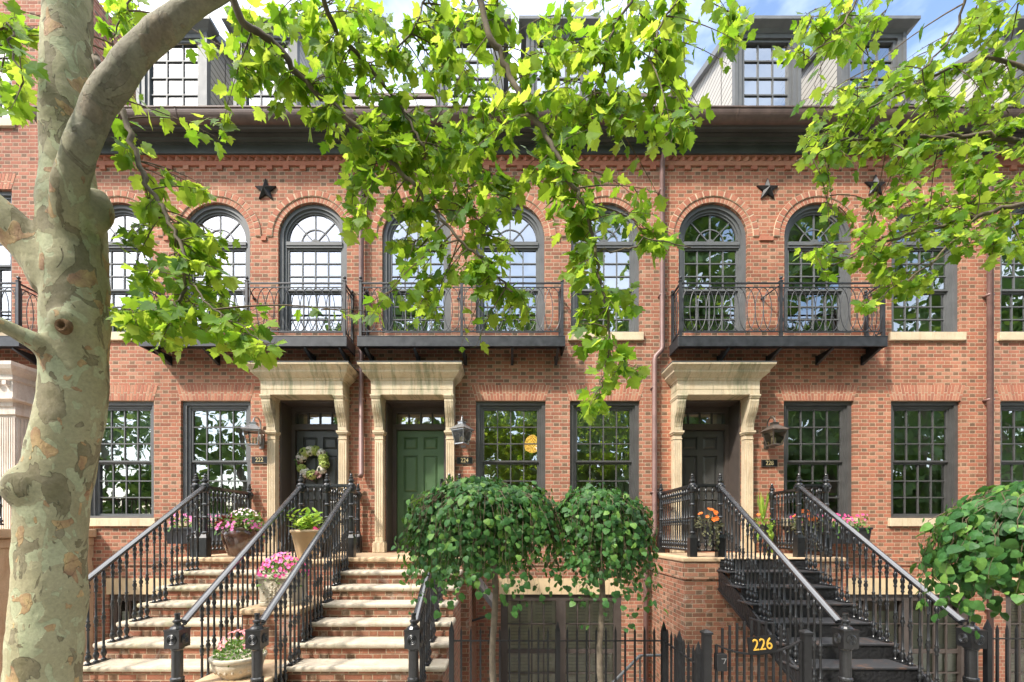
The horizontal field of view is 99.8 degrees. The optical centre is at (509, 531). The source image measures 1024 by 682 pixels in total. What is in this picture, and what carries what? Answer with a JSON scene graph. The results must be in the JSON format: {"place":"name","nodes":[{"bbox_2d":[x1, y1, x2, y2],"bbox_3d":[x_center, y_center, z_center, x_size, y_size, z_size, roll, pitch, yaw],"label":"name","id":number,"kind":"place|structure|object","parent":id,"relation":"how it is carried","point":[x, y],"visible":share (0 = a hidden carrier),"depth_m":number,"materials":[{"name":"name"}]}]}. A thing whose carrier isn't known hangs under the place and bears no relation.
{"place":"outdoors","nodes":[
{"label":"outdoors","id":0,"kind":"place"},
{"bbox_2d":[98,0,1023,92],"label":"sky","id":1,"kind":"structure","parent":0,"point":[929,10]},
{"label":"ground","id":2,"kind":"structure","parent":0,"visible":0},
{"bbox_2d":[0,529,96,679],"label":"stone stoop","id":3,"kind":"object","parent":2,"relation":"on","point":[5,538],"visible":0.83,"depth_m":6.53,"materials":[{"name":"stone"}]},
{"bbox_2d":[0,496,3,524],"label":"landing railing","id":4,"kind":"object","parent":3,"relation":"on","point":[1,518],"visible":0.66,"depth_m":6.47,"materials":[{"name":"black metal"}]},
{"bbox_2d":[0,0,135,528],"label":"brick townhouse","id":5,"kind":"structure","parent":2,"relation":"on","point":[19,156],"depth_m":7.90,"materials":[{"name":"brick"}]},
{"bbox_2d":[0,192,11,335],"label":"window","id":6,"kind":"structure","parent":5,"relation":"in","point":[7,195],"depth_m":8.00,"materials":[{"name":"grey paint"}]},
{"bbox_2d":[0,43,14,127],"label":"window","id":7,"kind":"structure","parent":5,"relation":"in","point":[4,122],"depth_m":7.85,"materials":[{"name":"grey paint"}]},
{"bbox_2d":[0,276,37,364],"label":"balcony","id":8,"kind":"structure","parent":5,"relation":"attached to","point":[7,342],"depth_m":7.50,"materials":[{"name":"black metal"}]},
{"bbox_2d":[83,553,343,681],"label":"stone stoop","id":9,"kind":"object","parent":2,"relation":"on","point":[142,654],"visible":0.27,"depth_m":5.20,"materials":[{"name":"stone"}]},
{"bbox_2d":[83,474,210,665],"bbox_3d":[-4.560,0.462,5.247,0.162,2.677,2.555,0,0,0],"label":"stair railing","id":10,"kind":"object","parent":9,"relation":"on","point":[204,488],"visible":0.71,"depth_m":5.42,"materials":[{"name":"black metal"}]},
{"bbox_2d":[190,474,253,556],"bbox_3d":[-4.667,-0.250,7.145,0.214,1.253,1.458,0,0,0],"label":"landing railing","id":11,"kind":"object","parent":9,"relation":"on","point":[195,486],"visible":0.52,"depth_m":6.94,"materials":[{"name":"black metal"}]},
{"bbox_2d":[163,474,305,681],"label":"stair railing","id":12,"kind":"object","parent":9,"relation":"on","point":[176,638],"visible":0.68,"depth_m":4.82,"materials":[{"name":"black metal"}]},
{"bbox_2d":[214,507,264,556],"bbox_3d":[-4.152,-0.006,6.675,0.781,0.760,0.594,0,0,0],"label":"flower urn","id":13,"kind":"object","parent":9,"relation":"on","point":[235,540],"visible":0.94,"depth_m":6.51,"materials":[{"name":"brown ceramic"}]},
{"bbox_2d":[305,474,361,556],"bbox_3d":[-2.898,-0.250,7.145,0.444,1.253,1.458,0,0,0],"label":"landing railing","id":14,"kind":"object","parent":9,"relation":"on","point":[327,488],"visible":0.47,"depth_m":6.66,"materials":[{"name":"black metal"}]},
{"bbox_2d":[31,15,411,648],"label":"brick townhouse","id":15,"kind":"structure","parent":2,"relation":"on","point":[172,430],"depth_m":7.90,"materials":[{"name":"brick"}]},
{"bbox_2d":[89,402,156,525],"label":"window","id":16,"kind":"structure","parent":15,"relation":"in","point":[129,430],"depth_m":8.04,"materials":[{"name":"glass"}]},
{"bbox_2d":[108,204,152,340],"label":"window","id":17,"kind":"structure","parent":15,"relation":"in","point":[117,256],"depth_m":8.02,"materials":[{"name":"clear glass"}]},
{"bbox_2d":[110,594,158,638],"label":"window","id":18,"kind":"structure","parent":15,"relation":"in","point":[130,599],"depth_m":7.93,"materials":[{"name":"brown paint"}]},
{"bbox_2d":[163,513,237,543],"bbox_3d":[-5.442,-0.065,7.692,1.245,0.549,0.348,0,0,0],"label":"window box","id":19,"kind":"object","parent":15,"relation":"attached to","point":[168,537],"visible":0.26,"depth_m":7.57,"materials":[{"name":"black metal"}]},
{"bbox_2d":[178,402,250,525],"bbox_3d":[-5.382,-1.255,8.035,1.400,2.301,0.380,0,0,0],"label":"window","id":20,"kind":"structure","parent":15,"relation":"in","point":[193,412],"depth_m":8.01,"materials":[{"name":"grey paint"}]},
{"bbox_2d":[187,204,249,332],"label":"window","id":21,"kind":"structure","parent":15,"relation":"in","point":[239,258],"depth_m":8.01,"materials":[{"name":"clear glass"}]},
{"bbox_2d":[139,276,355,364],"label":"balcony","id":22,"kind":"structure","parent":15,"relation":"attached to","point":[340,343],"depth_m":7.50,"materials":[{"name":"black metal"}]},
{"bbox_2d":[241,416,264,448],"bbox_3d":[-4.544,-1.800,7.694,0.330,0.547,0.419,0,0,-12],"label":"wall lantern","id":23,"kind":"object","parent":15,"relation":"attached to","point":[252,427],"depth_m":7.63,"materials":[{"name":"grey metal"}]},
{"bbox_2d":[251,456,266,463],"bbox_3d":[-4.569,-1.317,7.886,0.290,0.132,0.027,0,0,0],"label":"house number plate","id":24,"kind":"object","parent":15,"relation":"attached to","point":[258,459],"visible":0.98,"depth_m":7.88,"materials":[{"name":"brown metal"}]},
{"bbox_2d":[255,179,275,199],"bbox_3d":[-4.458,-6.277,7.850,0.390,0.371,0.100,0,0,0],"label":"iron star","id":25,"kind":"object","parent":15,"relation":"attached to","point":[265,189],"visible":1,"depth_m":7.86,"materials":[{"name":"black metal"}]},
{"bbox_2d":[294,445,329,480],"bbox_3d":[-3.765,-1.314,8.214,0.683,0.679,0.182,0,0,0],"label":"wreath","id":26,"kind":"object","parent":15,"relation":"attached to","point":[312,474],"visible":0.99,"depth_m":8.17,"materials":[{"name":"green plant"}]},
{"bbox_2d":[279,204,346,332],"bbox_3d":[-3.608,-4.844,8.018,1.260,2.394,0.165,0,0,0],"label":"window","id":27,"kind":"structure","parent":15,"relation":"in","point":[315,260],"depth_m":8.01,"materials":[{"name":"grey paint"}]},
{"bbox_2d":[297,431,338,529],"bbox_3d":[-3.650,-0.870,8.299,0.904,2.170,0.142,0,0,0],"label":"door","id":28,"kind":"structure","parent":15,"relation":"in","point":[328,441],"depth_m":8.32,"materials":[{"name":"grey paint"}]},
{"bbox_2d":[277,553,476,681],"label":"stone stoop","id":29,"kind":"object","parent":2,"relation":"on","point":[358,632],"visible":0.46,"depth_m":5.23,"materials":[{"name":"stone"}]},
{"bbox_2d":[244,474,355,681],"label":"stair railing","id":30,"kind":"object","parent":29,"relation":"on","point":[256,637],"visible":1,"depth_m":5.03,"materials":[{"name":"black metal"}]},
{"bbox_2d":[330,484,346,551],"bbox_3d":[-2.535,-0.211,6.480,0.330,1.012,0.057,0,0,0],"label":"landing railing","id":31,"kind":"object","parent":29,"relation":"on","point":[337,486],"visible":0.29,"depth_m":6.46,"materials":[{"name":"black metal"}]},
{"bbox_2d":[404,474,450,681],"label":"stair railing","id":32,"kind":"object","parent":29,"relation":"on","point":[418,640],"visible":0.52,"depth_m":4.39,"materials":[{"name":"black metal"}]},
{"bbox_2d":[472,574,492,621],"bbox_3d":[-0.478,1.011,7.266,0.529,1.037,0.768,0,0,0],"label":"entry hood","id":33,"kind":"object","parent":29,"relation":"attached to","point":[489,598],"visible":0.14,"depth_m":6.90,"materials":[{"name":"metal"}]},
{"bbox_2d":[351,15,671,681],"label":"brick townhouse","id":34,"kind":"structure","parent":2,"relation":"on","point":[414,410],"depth_m":7.90,"materials":[{"name":"brick"}]},
{"bbox_2d":[383,207,450,332],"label":"window","id":35,"kind":"structure","parent":34,"relation":"in","point":[389,267],"depth_m":7.99,"materials":[{"name":"glass"}]},
{"bbox_2d":[397,431,443,542],"bbox_3d":[-1.710,-0.870,8.299,0.904,2.170,0.142,0,0,0],"label":"door","id":36,"kind":"structure","parent":34,"relation":"in","point":[420,454],"depth_m":8.32,"materials":[{"name":"green paint"}]},
{"bbox_2d":[357,276,564,364],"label":"balcony","id":37,"kind":"structure","parent":34,"relation":"attached to","point":[367,342],"depth_m":7.48,"materials":[{"name":"black metal"}]},
{"bbox_2d":[449,415,474,447],"bbox_3d":[-0.824,-1.819,7.682,0.330,0.547,0.404,0,0,30],"label":"wall lantern","id":38,"kind":"object","parent":34,"relation":"attached to","point":[461,430],"depth_m":7.65,"materials":[{"name":"grey metal"}]},
{"bbox_2d":[457,457,472,463],"bbox_3d":[-0.819,-1.307,7.886,0.290,0.132,0.027,0,0,0],"label":"house number plate","id":39,"kind":"object","parent":34,"relation":"attached to","point":[464,460],"visible":1,"depth_m":7.88,"materials":[{"name":"brown metal"}]},
{"bbox_2d":[476,205,543,332],"bbox_3d":[0.015,-4.844,8.018,1.260,2.394,0.165,0,0,0],"label":"window","id":40,"kind":"structure","parent":34,"relation":"in","point":[530,269],"depth_m":8.01,"materials":[{"name":"glass"}]},
{"bbox_2d":[476,402,544,495],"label":"window","id":41,"kind":"structure","parent":34,"relation":"in","point":[497,413],"depth_m":8.00,"materials":[{"name":"paint"}]},
{"bbox_2d":[524,424,536,452],"bbox_3d":[0.495,-2.384,9.300,0.354,1.332,0.360,0,0,0],"label":"pendant lamp","id":42,"kind":"object","parent":34,"relation":"hanging from","point":[532,438],"visible":0.77,"depth_m":9.18,"materials":[{"name":"yellow glass"}]},
{"bbox_2d":[501,594,620,681],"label":"window","id":43,"kind":"structure","parent":34,"relation":"in","point":[559,607],"depth_m":8.02,"materials":[{"name":"brown paint"}]},
{"bbox_2d":[570,402,638,499],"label":"window","id":44,"kind":"structure","parent":34,"relation":"in","point":[617,432],"depth_m":8.05,"materials":[{"name":"glass"}]},
{"bbox_2d":[568,204,643,340],"bbox_3d":[1.760,-4.769,8.035,1.380,2.544,0.380,0,0,0],"label":"window","id":45,"kind":"structure","parent":34,"relation":"in","point":[620,269],"depth_m":8.01,"materials":[{"name":"grey paint"}]},
{"bbox_2d":[612,654,660,681],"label":"areaway handrail","id":46,"kind":"object","parent":2,"relation":"on","point":[628,667],"visible":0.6,"depth_m":5.58,"materials":[{"name":"black metal"}]},
{"bbox_2d":[650,553,845,681],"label":"landing pier","id":47,"kind":"structure","parent":2,"relation":"on","point":[693,601],"depth_m":6.40,"materials":[{"name":"brick"}]},
{"bbox_2d":[657,474,716,556],"bbox_3d":[2.923,-0.250,7.145,0.474,1.253,1.458,0,0,0],"label":"landing railing","id":48,"kind":"object","parent":47,"relation":"on","point":[666,538],"visible":0.98,"depth_m":6.85,"materials":[{"name":"black metal"}]},
{"bbox_2d":[694,508,723,550],"bbox_3d":[2.939,-0.039,6.335,0.420,0.638,0.398,0,0,19],"label":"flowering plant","id":49,"kind":"object","parent":48,"relation":"hanging from","point":[709,531],"visible":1,"depth_m":6.27,"materials":[{"name":"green plant"}]},
{"bbox_2d":[749,492,775,552],"bbox_3d":[4.446,-0.176,7.539,0.420,1.102,0.408,0,0,0],"label":"potted plant","id":50,"kind":"object","parent":47,"relation":"on","point":[767,528],"visible":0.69,"depth_m":7.49,"materials":[{"name":"green plant"}]},
{"bbox_2d":[767,474,831,556],"bbox_3d":[4.582,-0.250,7.145,0.484,1.253,1.458,0,0,0],"label":"landing railing","id":51,"kind":"object","parent":47,"relation":"on","point":[825,487],"visible":0.63,"depth_m":6.95,"materials":[{"name":"black metal"}]},
{"bbox_2d":[787,509,822,552],"bbox_3d":[4.522,-0.013,6.596,0.482,0.676,0.407,0,0,-19],"label":"hanging pot","id":52,"kind":"object","parent":51,"relation":"hanging from","point":[808,527],"visible":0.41,"depth_m":6.53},
{"bbox_2d":[717,559,933,681],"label":"iron stairs","id":53,"kind":"structure","parent":47,"relation":"attached to","point":[871,662],"depth_m":5.19,"materials":[{"name":"black metal"}]},
{"bbox_2d":[715,474,859,681],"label":"stair railing","id":54,"kind":"object","parent":53,"relation":"on","point":[845,637],"visible":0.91,"depth_m":5.04,"materials":[{"name":"black metal"}]},
{"bbox_2d":[793,474,987,681],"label":"stair railing","id":55,"kind":"object","parent":53,"relation":"on","point":[971,644],"visible":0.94,"depth_m":5.04,"materials":[{"name":"black metal"}]},
{"bbox_2d":[641,15,1021,681],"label":"brick townhouse","id":56,"kind":"structure","parent":2,"relation":"on","point":[895,439],"depth_m":7.90,"materials":[{"name":"brick"}]},
{"bbox_2d":[682,431,722,542],"bbox_3d":[3.680,-0.870,8.345,0.904,2.170,0.050,0,0,0],"label":"door","id":57,"kind":"structure","parent":56,"relation":"in","point":[702,451],"depth_m":8.32,"materials":[{"name":"grey paint"}]},
{"bbox_2d":[679,204,745,332],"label":"window","id":58,"kind":"structure","parent":56,"relation":"in","point":[725,252],"depth_m":8.01,"materials":[{"name":"grey paint"}]},
{"bbox_2d":[756,178,777,198],"bbox_3d":[4.722,-6.287,7.850,0.390,0.371,0.100,0,0,0],"label":"iron star","id":59,"kind":"object","parent":56,"relation":"attached to","point":[767,188],"visible":1,"depth_m":7.86,"materials":[{"name":"black metal"}]},
{"bbox_2d":[761,459,777,466],"bbox_3d":[4.759,-1.258,7.886,0.290,0.132,0.027,0,0,0],"label":"house number plate","id":60,"kind":"object","parent":56,"relation":"attached to","point":[769,462],"visible":1,"depth_m":7.88,"materials":[{"name":"brown metal"}]},
{"bbox_2d":[759,416,788,448],"bbox_3d":[4.699,-1.800,7.694,0.330,0.547,0.419,0,0,-8],"label":"wall lantern","id":61,"kind":"object","parent":56,"relation":"attached to","point":[774,433],"depth_m":7.65,"materials":[{"name":"brown metal"}]},
{"bbox_2d":[669,276,887,364],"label":"balcony","id":62,"kind":"structure","parent":56,"relation":"attached to","point":[875,344],"depth_m":7.50,"materials":[{"name":"black metal"}]},
{"bbox_2d":[784,204,851,332],"bbox_3d":[5.671,-4.844,8.018,1.260,2.394,0.165,0,0,0],"label":"window","id":63,"kind":"structure","parent":56,"relation":"in","point":[811,210],"depth_m":8.00,"materials":[{"name":"grey paint"}]},
{"bbox_2d":[780,402,857,525],"bbox_3d":[5.671,-1.255,7.973,1.400,2.301,0.255,0,0,0],"label":"window","id":64,"kind":"structure","parent":56,"relation":"in","point":[815,428],"depth_m":8.02,"materials":[{"name":"paint"}]},
{"bbox_2d":[783,513,872,543],"bbox_3d":[5.680,-0.065,7.696,1.390,0.550,0.352,0,0,0],"label":"window box","id":65,"kind":"object","parent":56,"relation":"attached to","point":[865,532],"visible":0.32,"depth_m":7.58,"materials":[{"name":"black metal"}]},
{"bbox_2d":[864,174,885,194],"bbox_3d":[6.697,-6.355,7.850,0.390,0.371,0.100,0,0,0],"label":"iron star","id":66,"kind":"object","parent":56,"relation":"attached to","point":[870,184],"visible":0.74,"depth_m":7.86,"materials":[{"name":"black metal"}]},
{"bbox_2d":[849,594,967,681],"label":"window","id":67,"kind":"structure","parent":56,"relation":"in","point":[946,625],"depth_m":8.00,"materials":[{"name":"brown paint"}]},
{"bbox_2d":[888,402,957,525],"bbox_3d":[7.636,-1.255,8.035,1.400,2.301,0.380,0,0,0],"label":"window","id":68,"kind":"structure","parent":56,"relation":"in","point":[928,429],"depth_m":8.04,"materials":[{"name":"glass"}]},
{"bbox_2d":[888,204,965,340],"bbox_3d":[7.636,-4.769,7.973,1.380,2.544,0.255,0,0,0],"label":"window","id":69,"kind":"structure","parent":56,"relation":"in","point":[949,332],"depth_m":8.00,"materials":[{"name":"black glass"}]},
{"bbox_2d":[907,15,1023,681],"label":"brick townhouse","id":70,"kind":"structure","parent":2,"relation":"on","point":[1009,374],"depth_m":7.96,"materials":[{"name":"brick"}]},
{"bbox_2d":[997,207,1023,340],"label":"window","id":71,"kind":"structure","parent":70,"relation":"in","point":[1012,277],"depth_m":8.04,"materials":[{"name":"grey paint"}]},
{"bbox_2d":[1000,402,1023,485],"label":"window","id":72,"kind":"structure","parent":70,"relation":"in","point":[1011,413],"depth_m":8.09,"materials":[{"name":"glass"}]},
{"bbox_2d":[1006,594,1023,681],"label":"window","id":73,"kind":"structure","parent":70,"relation":"in","point":[1009,607],"depth_m":7.99,"materials":[{"name":"brown paint"}]},
{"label":"pavement","id":74,"kind":"structure","parent":0,"visible":0},
{"bbox_2d":[195,558,343,681],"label":"stepped pedestal","id":75,"kind":"object","parent":74,"relation":"on","point":[247,613],"visible":0.21,"depth_m":4.95,"materials":[{"name":"stone"}]},
{"bbox_2d":[208,629,267,679],"bbox_3d":[-2.745,1.225,4.380,0.518,0.465,0.508,0,0,0],"label":"stone bowl","id":76,"kind":"object","parent":75,"relation":"on","point":[232,664],"visible":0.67,"depth_m":4.23,"materials":[{"name":"beige stone"}]},
{"bbox_2d":[255,552,308,605],"bbox_3d":[-2.756,0.579,5.267,0.624,0.677,0.623,0,0,-27],"label":"stone planter","id":77,"kind":"object","parent":75,"relation":"on","point":[269,584],"visible":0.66,"depth_m":5.08,"materials":[{"name":"beige stone"}]},
{"bbox_2d":[287,507,323,558],"bbox_3d":[-2.902,0.007,6.106,0.581,0.733,0.583,0,0,-35],"label":"flower pot","id":78,"kind":"object","parent":75,"relation":"on","point":[302,537],"visible":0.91,"depth_m":5.98,"materials":[{"name":"beige ceramic"}]},
{"bbox_2d":[0,0,751,681],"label":"sycamore tree","id":79,"kind":"object","parent":74,"relation":"on","point":[58,248],"visible":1,"depth_m":2.80,"materials":[{"name":"green plant"}]},
{"bbox_2d":[391,475,570,681],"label":"weeping tree","id":80,"kind":"object","parent":74,"relation":"on","point":[475,524],"visible":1,"depth_m":3.35,"materials":[{"name":"green plant"}]},
{"bbox_2d":[534,482,667,681],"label":"weeping tree","id":81,"kind":"object","parent":74,"relation":"on","point":[614,528],"visible":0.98,"depth_m":3.49,"materials":[{"name":"green plant"}]},
{"bbox_2d":[700,620,813,681],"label":"garden gate","id":82,"kind":"structure","parent":74,"relation":"on","point":[804,642],"depth_m":3.31,"materials":[{"name":"black metal"}]},
{"bbox_2d":[747,635,776,653],"bbox_3d":[1.922,0.857,3.277,0.222,0.149,0.018,0,0,0],"label":"gate number sign","id":83,"kind":"object","parent":82,"relation":"attached to","point":[762,644],"visible":1,"depth_m":3.27,"materials":[{"name":"black metal"}]},
{"bbox_2d":[729,0,1023,316],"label":"sycamore tree","id":84,"kind":"object","parent":74,"relation":"on","point":[844,47],"visible":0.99,"depth_m":3.18,"materials":[{"name":"green plant"}]},
{"bbox_2d":[909,481,1023,638],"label":"weeping tree","id":85,"kind":"object","parent":74,"relation":"on","point":[969,537],"visible":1,"depth_m":2.68,"materials":[{"name":"green plant"}]},
{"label":"kerb wall","id":86,"kind":"structure","parent":0,"visible":0},
{"bbox_2d":[449,621,700,681],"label":"picket fence","id":87,"kind":"object","parent":86,"relation":"on","point":[678,647],"visible":0.95,"depth_m":4.09,"materials":[{"name":"black metal"}]},
{"bbox_2d":[983,619,1023,681],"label":"picket fence","id":88,"kind":"object","parent":86,"relation":"on","point":[987,664],"visible":0.98,"depth_m":4.09,"materials":[{"name":"black metal"}]}
]}

